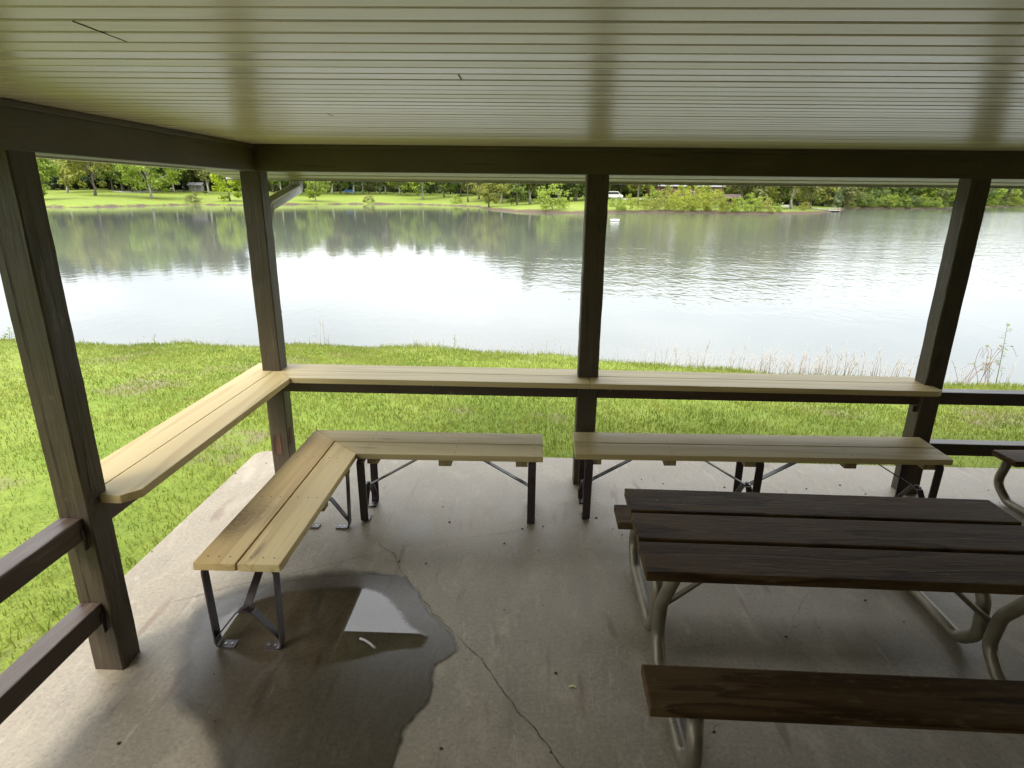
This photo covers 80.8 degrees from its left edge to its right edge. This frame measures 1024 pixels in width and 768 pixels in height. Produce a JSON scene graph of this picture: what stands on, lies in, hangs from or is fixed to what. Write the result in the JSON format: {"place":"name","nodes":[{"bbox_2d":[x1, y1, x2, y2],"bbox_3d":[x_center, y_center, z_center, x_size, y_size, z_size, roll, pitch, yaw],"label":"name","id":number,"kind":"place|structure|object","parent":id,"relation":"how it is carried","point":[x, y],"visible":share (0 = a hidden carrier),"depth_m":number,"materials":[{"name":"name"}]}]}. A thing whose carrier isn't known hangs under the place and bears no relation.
{"place":"outdoors","nodes":[
{"label":"outdoors","id":0,"kind":"place"},
{"bbox_2d":[0,451,1023,767],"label":"floor","id":1,"kind":"structure","parent":0,"point":[502,695],"depth_m":2.94,"materials":[{"name":"concrete"}]},
{"bbox_2d":[177,571,456,767],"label":"puddle","id":2,"kind":"object","parent":1,"relation":"on","point":[323,686],"visible":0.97,"depth_m":2.67,"materials":[{"name":"liquid"}]},
{"bbox_2d":[193,430,542,649],"bbox_3d":[-0.601,0.789,3.447,1.557,0.475,1.589,1,17,2],"label":"bench","id":3,"kind":"object","parent":1,"relation":"on","point":[269,526],"visible":1,"depth_m":3.48,"materials":[{"name":"brown wood"}]},
{"bbox_2d":[0,0,1023,669],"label":"picnic shelter","id":4,"kind":"object","parent":1,"relation":"on","point":[594,96],"visible":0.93,"depth_m":2.11,"materials":[{"name":"brown paint"}]},
{"bbox_2d":[0,518,107,724],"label":"railing","id":5,"kind":"object","parent":4,"relation":"attached to","point":[31,670],"visible":1,"depth_m":2.28,"materials":[{"name":"paint"}]},
{"bbox_2d":[100,363,289,517],"bbox_3d":[-1.721,0.227,3.496,0.368,0.154,2.046,1,17,2],"label":"counter","id":6,"kind":"object","parent":4,"relation":"attached to","point":[144,464],"visible":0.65,"depth_m":3.09,"materials":[{"name":"brown wood"}]},
{"bbox_2d":[261,363,589,396],"bbox_3d":[-0.670,-0.005,4.272,2.404,0.154,0.358,1,17,2],"label":"counter","id":7,"kind":"object","parent":4,"relation":"attached to","point":[488,381],"visible":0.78,"depth_m":4.24,"materials":[{"name":"brown wood"}]},
{"bbox_2d":[589,370,941,411],"bbox_3d":[1.698,0.068,4.204,2.330,0.200,0.363,1,17,2],"label":"counter","id":8,"kind":"object","parent":4,"relation":"attached to","point":[750,387],"visible":0.85,"depth_m":4.17,"materials":[{"name":"brown wood"}]},
{"bbox_2d":[929,389,1023,456],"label":"railing","id":9,"kind":"object","parent":4,"relation":"attached to","point":[976,397],"visible":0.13,"depth_m":4.19,"materials":[{"name":"paint"}]},
{"bbox_2d":[116,473,999,752],"bbox_3d":[0.666,1.049,3.449,5.597,0.007,2.519,1,17,2],"label":"debris","id":10,"kind":"object","parent":1,"relation":"on","point":[440,748],"visible":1,"depth_m":3.01,"materials":[{"name":"brown plant"}]},
{"bbox_2d":[573,432,952,518],"bbox_3d":[1.597,0.630,4.033,2.395,0.475,0.379,1,17,1],"label":"bench","id":11,"kind":"object","parent":1,"relation":"on","point":[741,451],"visible":0.85,"depth_m":3.91,"materials":[{"name":"brown wood"}]},
{"bbox_2d":[614,488,1023,767],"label":"picnic table","id":12,"kind":"object","parent":1,"relation":"on","point":[914,547],"visible":1,"depth_m":2.39,"materials":[{"name":"brown wood"}]},
{"bbox_2d":[992,450,1023,516],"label":"picnic table","id":13,"kind":"object","parent":1,"relation":"on","point":[1011,458],"visible":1,"depth_m":4.14,"materials":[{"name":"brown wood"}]},
{"bbox_2d":[0,204,1023,385],"bbox_3d":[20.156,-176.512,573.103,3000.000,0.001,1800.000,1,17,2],"label":"lake","id":14,"kind":"structure","parent":0,"point":[859,279],"depth_m":23.53,"materials":[{"name":"grey liquid"}]},
{"bbox_2d":[0,185,1023,673],"bbox_3d":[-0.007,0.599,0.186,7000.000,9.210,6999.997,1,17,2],"label":"ground","id":15,"kind":"structure","parent":0,"point":[30,497],"depth_m":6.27,"materials":[{"name":"green plant"}]},
{"bbox_2d":[36,158,62,195],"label":"tree","id":16,"kind":"object","parent":15,"relation":"on","point":[47,169],"visible":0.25,"depth_m":127.69,"materials":[{"name":"green plant"}]},
{"bbox_2d":[41,161,62,186],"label":"tree","id":17,"kind":"object","parent":15,"relation":"on","point":[53,184],"visible":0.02,"depth_m":173.49,"materials":[{"name":"green plant"}]},
{"bbox_2d":[46,159,86,189],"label":"tree","id":18,"kind":"object","parent":15,"relation":"on","point":[52,187],"visible":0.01,"depth_m":178.07,"materials":[{"name":"green plant"}]},
{"bbox_2d":[45,167,91,189],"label":"tree","id":19,"kind":"object","parent":15,"relation":"on","point":[62,186],"visible":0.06,"depth_m":184.00,"materials":[{"name":"green plant"}]},
{"bbox_2d":[49,159,89,192],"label":"tree","id":20,"kind":"object","parent":15,"relation":"on","point":[66,181],"visible":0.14,"depth_m":160.62,"materials":[{"name":"green plant"}]},
{"bbox_2d":[59,160,113,195],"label":"tree","id":21,"kind":"object","parent":15,"relation":"on","point":[78,172],"visible":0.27,"depth_m":150.90,"materials":[{"name":"green plant"}]},
{"bbox_2d":[75,172,118,189],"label":"tree","id":22,"kind":"object","parent":15,"relation":"on","point":[91,186],"visible":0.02,"depth_m":190.50,"materials":[{"name":"green plant"}]},
{"bbox_2d":[87,162,115,189],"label":"tree","id":23,"kind":"object","parent":15,"relation":"on","point":[112,185],"visible":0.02,"depth_m":177.77,"materials":[{"name":"green plant"}]},
{"bbox_2d":[87,162,118,189],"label":"tree","id":24,"kind":"object","parent":15,"relation":"on","point":[109,186],"visible":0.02,"depth_m":192.61,"materials":[{"name":"green plant"}]},
{"bbox_2d":[97,165,143,190],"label":"tree","id":25,"kind":"object","parent":15,"relation":"on","point":[107,175],"visible":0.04,"depth_m":173.96,"materials":[{"name":"green plant"}]},
{"bbox_2d":[100,164,152,191],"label":"tree","id":26,"kind":"object","parent":15,"relation":"on","point":[117,176],"visible":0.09,"depth_m":172.29,"materials":[{"name":"green plant"}]},
{"bbox_2d":[115,164,188,198],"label":"tree","id":27,"kind":"object","parent":15,"relation":"on","point":[154,182],"visible":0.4,"depth_m":154.84,"materials":[{"name":"green plant"}]},
{"bbox_2d":[157,167,185,192],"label":"tree","id":28,"kind":"object","parent":15,"relation":"on","point":[164,173],"visible":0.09,"depth_m":181.79,"materials":[{"name":"green plant"}]},
{"bbox_2d":[178,169,199,190],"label":"tree","id":29,"kind":"object","parent":15,"relation":"on","point":[186,180],"visible":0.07,"depth_m":196.95,"materials":[{"name":"green plant"}]},
{"bbox_2d":[184,193,201,202],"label":"shrub","id":30,"kind":"object","parent":15,"relation":"on","point":[189,199],"visible":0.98,"depth_m":152.97,"materials":[{"name":"green plant"}]},
{"bbox_2d":[183,170,204,190],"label":"tree","id":31,"kind":"object","parent":15,"relation":"on","point":[188,174],"visible":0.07,"depth_m":196.41,"materials":[{"name":"green plant"}]},
{"bbox_2d":[187,182,205,191],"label":"shed","id":32,"kind":"structure","parent":15,"relation":"on","point":[196,186],"depth_m":193.47,"materials":[{"name":"white paint"}]},
{"bbox_2d":[193,170,212,193],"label":"tree","id":33,"kind":"object","parent":15,"relation":"on","point":[205,176],"visible":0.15,"depth_m":181.70,"materials":[{"name":"green plant"}]},
{"bbox_2d":[209,174,241,200],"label":"tree","id":34,"kind":"object","parent":15,"relation":"on","point":[225,184],"visible":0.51,"depth_m":156.27,"materials":[{"name":"green plant"}]},
{"bbox_2d":[304,181,330,200],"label":"tree","id":35,"kind":"object","parent":15,"relation":"on","point":[312,192],"visible":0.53,"depth_m":176.81,"materials":[{"name":"green plant"}]},
{"bbox_2d":[359,182,377,192],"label":"tree","id":36,"kind":"object","parent":15,"relation":"on","point":[367,185],"visible":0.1,"depth_m":244.63,"materials":[{"name":"green plant"}]},
{"bbox_2d":[385,182,411,194],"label":"tree","id":37,"kind":"object","parent":15,"relation":"on","point":[404,186],"visible":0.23,"depth_m":223.67,"materials":[{"name":"green plant"}]},
{"bbox_2d":[409,182,435,198],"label":"tree","id":38,"kind":"object","parent":15,"relation":"on","point":[414,185],"visible":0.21,"depth_m":204.76,"materials":[{"name":"green plant"}]},
{"bbox_2d":[417,182,438,193],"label":"tree","id":39,"kind":"object","parent":15,"relation":"on","point":[430,188],"visible":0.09,"depth_m":238.75,"materials":[{"name":"green plant"}]},
{"bbox_2d":[433,182,457,196],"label":"tree","id":40,"kind":"object","parent":15,"relation":"on","point":[444,186],"visible":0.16,"depth_m":215.72,"materials":[{"name":"green plant"}]},
{"bbox_2d":[450,194,463,203],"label":"shrub","id":41,"kind":"object","parent":15,"relation":"on","point":[455,198],"visible":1,"depth_m":180.54,"materials":[{"name":"green plant"}]},
{"bbox_2d":[459,183,477,201],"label":"tree","id":42,"kind":"object","parent":15,"relation":"on","point":[468,187],"visible":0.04,"depth_m":187.41,"materials":[{"name":"green plant"}]},
{"bbox_2d":[469,183,510,206],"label":"tree","id":43,"kind":"object","parent":15,"relation":"on","point":[485,188],"visible":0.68,"depth_m":140.43,"materials":[{"name":"green plant"}]},
{"bbox_2d":[497,191,520,198],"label":"tree","id":44,"kind":"object","parent":15,"relation":"on","point":[511,193],"visible":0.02,"depth_m":178.14,"materials":[{"name":"green plant"}]},
{"bbox_2d":[503,183,529,205],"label":"tree","id":45,"kind":"object","parent":15,"relation":"on","point":[513,187],"visible":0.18,"depth_m":142.72,"materials":[{"name":"green plant"}]},
{"bbox_2d":[45,181,1007,207],"bbox_3d":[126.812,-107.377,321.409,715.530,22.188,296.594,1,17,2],"label":"woods","id":46,"kind":"object","parent":15,"relation":"on","point":[838,198],"depth_m":220.47,"materials":[{"name":"green plant"}]},
{"bbox_2d":[517,183,545,203],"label":"tree","id":47,"kind":"object","parent":15,"relation":"on","point":[528,188],"visible":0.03,"depth_m":147.57,"materials":[{"name":"green plant"}]},
{"bbox_2d":[82,312,1013,385],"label":"dry weeds","id":48,"kind":"object","parent":15,"relation":"on","point":[804,369],"visible":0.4,"depth_m":9.26,"materials":[{"name":"beige plant"}]},
{"bbox_2d":[534,184,569,209],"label":"bush","id":49,"kind":"object","parent":15,"relation":"on","point":[554,202],"visible":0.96,"depth_m":117.65,"materials":[{"name":"green plant"}]},
{"bbox_2d":[544,184,582,200],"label":"tree","id":50,"kind":"object","parent":15,"relation":"on","point":[570,195],"visible":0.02,"depth_m":171.38,"materials":[{"name":"green plant"}]},
{"bbox_2d":[558,184,584,200],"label":"tree","id":51,"kind":"object","parent":15,"relation":"on","point":[576,189],"visible":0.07,"depth_m":154.26,"materials":[{"name":"green plant"}]},
{"bbox_2d":[608,197,625,209],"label":"shrub","id":52,"kind":"object","parent":15,"relation":"on","point":[620,202],"visible":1,"depth_m":124.94,"materials":[{"name":"green plant"}]},
{"bbox_2d":[611,184,628,194],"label":"tree","id":53,"kind":"object","parent":15,"relation":"on","point":[618,186],"visible":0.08,"depth_m":178.56,"materials":[{"name":"green plant"}]},
{"bbox_2d":[609,185,642,196],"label":"tree","id":54,"kind":"object","parent":15,"relation":"on","point":[634,192],"visible":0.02,"depth_m":191.85,"materials":[{"name":"green plant"}]},
{"bbox_2d":[621,193,640,209],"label":"shrub","id":55,"kind":"object","parent":15,"relation":"on","point":[633,201],"visible":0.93,"depth_m":126.27,"materials":[{"name":"green plant"}]},
{"bbox_2d":[627,185,652,204],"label":"tree","id":56,"kind":"object","parent":15,"relation":"on","point":[634,187],"visible":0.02,"depth_m":147.16,"materials":[{"name":"green plant"}]},
{"bbox_2d":[639,195,653,209],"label":"shrub","id":57,"kind":"object","parent":15,"relation":"on","point":[648,201],"visible":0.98,"depth_m":128.57,"materials":[{"name":"green plant"}]},
{"bbox_2d":[641,186,663,205],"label":"shrub","id":58,"kind":"object","parent":15,"relation":"on","point":[651,189],"visible":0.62,"depth_m":142.62,"materials":[{"name":"green plant"}]},
{"bbox_2d":[651,195,667,209],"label":"shrub","id":59,"kind":"object","parent":15,"relation":"on","point":[658,202],"visible":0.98,"depth_m":130.65,"materials":[{"name":"green plant"}]},
{"bbox_2d":[651,185,673,204],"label":"shrub","id":60,"kind":"object","parent":15,"relation":"on","point":[668,188],"visible":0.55,"depth_m":142.52,"materials":[{"name":"green plant"}]},
{"bbox_2d":[663,193,684,209],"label":"shrub","id":61,"kind":"object","parent":15,"relation":"on","point":[670,200],"visible":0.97,"depth_m":130.48,"materials":[{"name":"green plant"}]},
{"bbox_2d":[667,185,693,205],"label":"shrub","id":62,"kind":"object","parent":15,"relation":"on","point":[682,190],"visible":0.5,"depth_m":137.71,"materials":[{"name":"green plant"}]},
{"bbox_2d":[646,185,723,200],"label":"house","id":63,"kind":"structure","parent":15,"relation":"on","point":[676,187],"depth_m":172.72,"materials":[{"name":"red brick"}]},
{"bbox_2d":[676,190,695,209],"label":"shrub","id":64,"kind":"object","parent":15,"relation":"on","point":[687,198],"visible":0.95,"depth_m":129.68,"materials":[{"name":"green plant"}]},
{"bbox_2d":[682,185,711,202],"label":"shrub","id":65,"kind":"object","parent":15,"relation":"on","point":[701,189],"visible":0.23,"depth_m":143.65,"materials":[{"name":"green plant"}]},
{"bbox_2d":[689,191,711,209],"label":"shrub","id":66,"kind":"object","parent":15,"relation":"on","point":[703,203],"visible":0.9,"depth_m":128.40,"materials":[{"name":"green plant"}]},
{"bbox_2d":[693,185,724,207],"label":"shrub","id":67,"kind":"object","parent":15,"relation":"on","point":[706,190],"visible":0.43,"depth_m":135.94,"materials":[{"name":"green plant"}]},
{"bbox_2d":[703,192,725,210],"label":"shrub","id":68,"kind":"object","parent":15,"relation":"on","point":[707,207],"visible":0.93,"depth_m":127.50,"materials":[{"name":"green plant"}]},
{"bbox_2d":[717,196,738,211],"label":"shrub","id":69,"kind":"object","parent":15,"relation":"on","point":[725,208],"visible":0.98,"depth_m":125.41,"materials":[{"name":"green plant"}]},
{"bbox_2d":[720,194,740,204],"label":"shed","id":70,"kind":"structure","parent":15,"relation":"on","point":[732,196],"depth_m":151.37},
{"bbox_2d":[730,197,748,211],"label":"shrub","id":71,"kind":"object","parent":15,"relation":"on","point":[740,199],"visible":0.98,"depth_m":123.90,"materials":[{"name":"green plant"}]},
{"bbox_2d":[722,186,773,207],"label":"tree","id":72,"kind":"object","parent":15,"relation":"on","point":[758,191],"visible":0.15,"depth_m":136.41,"materials":[{"name":"green plant"}]},
{"bbox_2d":[741,192,763,211],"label":"shrub","id":73,"kind":"object","parent":15,"relation":"on","point":[754,204],"visible":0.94,"depth_m":124.97,"materials":[{"name":"green plant"}]},
{"bbox_2d":[755,196,773,211],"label":"shrub","id":74,"kind":"object","parent":15,"relation":"on","point":[766,204],"visible":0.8,"depth_m":126.20,"materials":[{"name":"green plant"}]},
{"bbox_2d":[748,186,781,205],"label":"tree","id":75,"kind":"object","parent":15,"relation":"on","point":[770,191],"visible":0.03,"depth_m":144.02,"materials":[{"name":"green plant"}]},
{"bbox_2d":[767,186,799,205],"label":"tree","id":76,"kind":"object","parent":15,"relation":"on","point":[788,197],"visible":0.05,"depth_m":174.08,"materials":[{"name":"green plant"}]},
{"bbox_2d":[778,186,821,208],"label":"tree","id":77,"kind":"object","parent":15,"relation":"on","point":[792,188],"visible":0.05,"depth_m":144.65,"materials":[{"name":"green plant"}]},
{"bbox_2d":[779,188,820,205],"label":"tree","id":78,"kind":"object","parent":15,"relation":"on","point":[815,198],"visible":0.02,"depth_m":183.98,"materials":[{"name":"green plant"}]},
{"bbox_2d":[789,186,840,208],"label":"tree","id":79,"kind":"object","parent":15,"relation":"on","point":[812,196],"visible":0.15,"depth_m":156.08,"materials":[{"name":"green plant"}]},
{"bbox_2d":[813,187,850,206],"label":"tree","id":80,"kind":"object","parent":15,"relation":"on","point":[824,195],"visible":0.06,"depth_m":197.65,"materials":[{"name":"green plant"}]},
{"bbox_2d":[829,187,867,207],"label":"tree","id":81,"kind":"object","parent":15,"relation":"on","point":[849,192],"visible":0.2,"depth_m":206.18,"materials":[{"name":"green plant"}]},
{"bbox_2d":[845,191,868,206],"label":"bush","id":82,"kind":"object","parent":15,"relation":"on","point":[864,201],"visible":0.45,"depth_m":217.56,"materials":[{"name":"green plant"}]},
{"bbox_2d":[856,191,875,206],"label":"bush","id":83,"kind":"object","parent":15,"relation":"on","point":[868,200],"visible":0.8,"depth_m":217.23,"materials":[{"name":"green plant"}]},
{"bbox_2d":[859,187,890,203],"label":"tree","id":84,"kind":"object","parent":15,"relation":"on","point":[879,192],"visible":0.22,"depth_m":220.24,"materials":[{"name":"green plant"}]},
{"bbox_2d":[874,194,891,206],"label":"bush","id":85,"kind":"object","parent":15,"relation":"on","point":[877,203],"visible":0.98,"depth_m":218.67,"materials":[{"name":"green plant"}]},
{"bbox_2d":[871,190,898,206],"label":"bush","id":86,"kind":"object","parent":15,"relation":"on","point":[889,198],"visible":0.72,"depth_m":218.54,"materials":[{"name":"green plant"}]},
{"bbox_2d":[883,187,908,204],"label":"tree","id":87,"kind":"object","parent":15,"relation":"on","point":[900,191],"visible":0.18,"depth_m":221.79,"materials":[{"name":"green plant"}]},
{"bbox_2d":[897,193,914,206],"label":"bush","id":88,"kind":"object","parent":15,"relation":"on","point":[906,202],"visible":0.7,"depth_m":220.21,"materials":[{"name":"green plant"}]},
{"bbox_2d":[899,191,921,207],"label":"bush","id":89,"kind":"object","parent":15,"relation":"on","point":[914,197],"visible":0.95,"depth_m":221.29,"materials":[{"name":"green plant"}]},
{"bbox_2d":[907,188,935,204],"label":"tree","id":90,"kind":"object","parent":15,"relation":"on","point":[930,192],"visible":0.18,"depth_m":226.00,"materials":[{"name":"green plant"}]},
{"bbox_2d":[911,196,931,206],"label":"bush","id":91,"kind":"object","parent":15,"relation":"on","point":[927,199],"visible":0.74,"depth_m":222.66,"materials":[{"name":"green plant"}]},
{"bbox_2d":[910,188,939,206],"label":"tree","id":92,"kind":"object","parent":15,"relation":"on","point":[934,195],"visible":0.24,"depth_m":225.97,"materials":[{"name":"green plant"}]},
{"bbox_2d":[920,196,936,207],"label":"bush","id":93,"kind":"object","parent":15,"relation":"on","point":[932,200],"visible":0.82,"depth_m":222.80,"materials":[{"name":"green plant"}]},
{"bbox_2d":[917,188,951,206],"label":"tree","id":94,"kind":"object","parent":15,"relation":"on","point":[946,193],"visible":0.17,"depth_m":225.48,"materials":[{"name":"green plant"}]},
{"bbox_2d":[927,196,943,207],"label":"bush","id":95,"kind":"object","parent":15,"relation":"on","point":[939,204],"visible":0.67,"depth_m":224.13,"materials":[{"name":"green plant"}]},
{"bbox_2d":[926,188,956,206],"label":"tree","id":96,"kind":"object","parent":15,"relation":"on","point":[944,190],"visible":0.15,"depth_m":225.28,"materials":[{"name":"green plant"}]},
{"bbox_2d":[941,188,956,205],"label":"tree","id":97,"kind":"object","parent":15,"relation":"on","point":[952,195],"visible":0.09,"depth_m":237.32,"materials":[{"name":"green plant"}]},
{"bbox_2d":[949,345,1016,382],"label":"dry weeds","id":98,"kind":"object","parent":15,"relation":"on","point":[986,364],"visible":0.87,"depth_m":8.79,"materials":[{"name":"beige plant"}]},
{"bbox_2d":[986,189,1005,205],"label":"tree","id":99,"kind":"object","parent":15,"relation":"on","point":[1001,191],"visible":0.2,"depth_m":309.71,"materials":[{"name":"green plant"}]},
{"bbox_2d":[995,324,1011,381],"bbox_3d":[7.036,-0.415,8.668,0.159,0.950,0.162,1,17,2],"label":"leafy weed","id":100,"kind":"object","parent":15,"relation":"on","point":[1002,352],"visible":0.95,"depth_m":8.64,"materials":[{"name":"green plant"}]},
{"bbox_2d":[996,190,1016,203],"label":"tree","id":101,"kind":"object","parent":15,"relation":"on","point":[1009,195],"visible":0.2,"depth_m":333.99,"materials":[{"name":"green plant"}]},
{"bbox_2d":[1004,189,1021,205],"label":"tree","id":102,"kind":"object","parent":15,"relation":"on","point":[1016,196],"visible":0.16,"depth_m":338.05,"materials":[{"name":"green plant"}]},
{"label":"path","id":103,"kind":"structure","parent":0,"visible":0},
{"bbox_2d":[608,191,622,198],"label":"parked van","id":104,"kind":"object","parent":103,"relation":"on","point":[614,194],"visible":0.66,"depth_m":163.96,"materials":[{"name":"white paint"}]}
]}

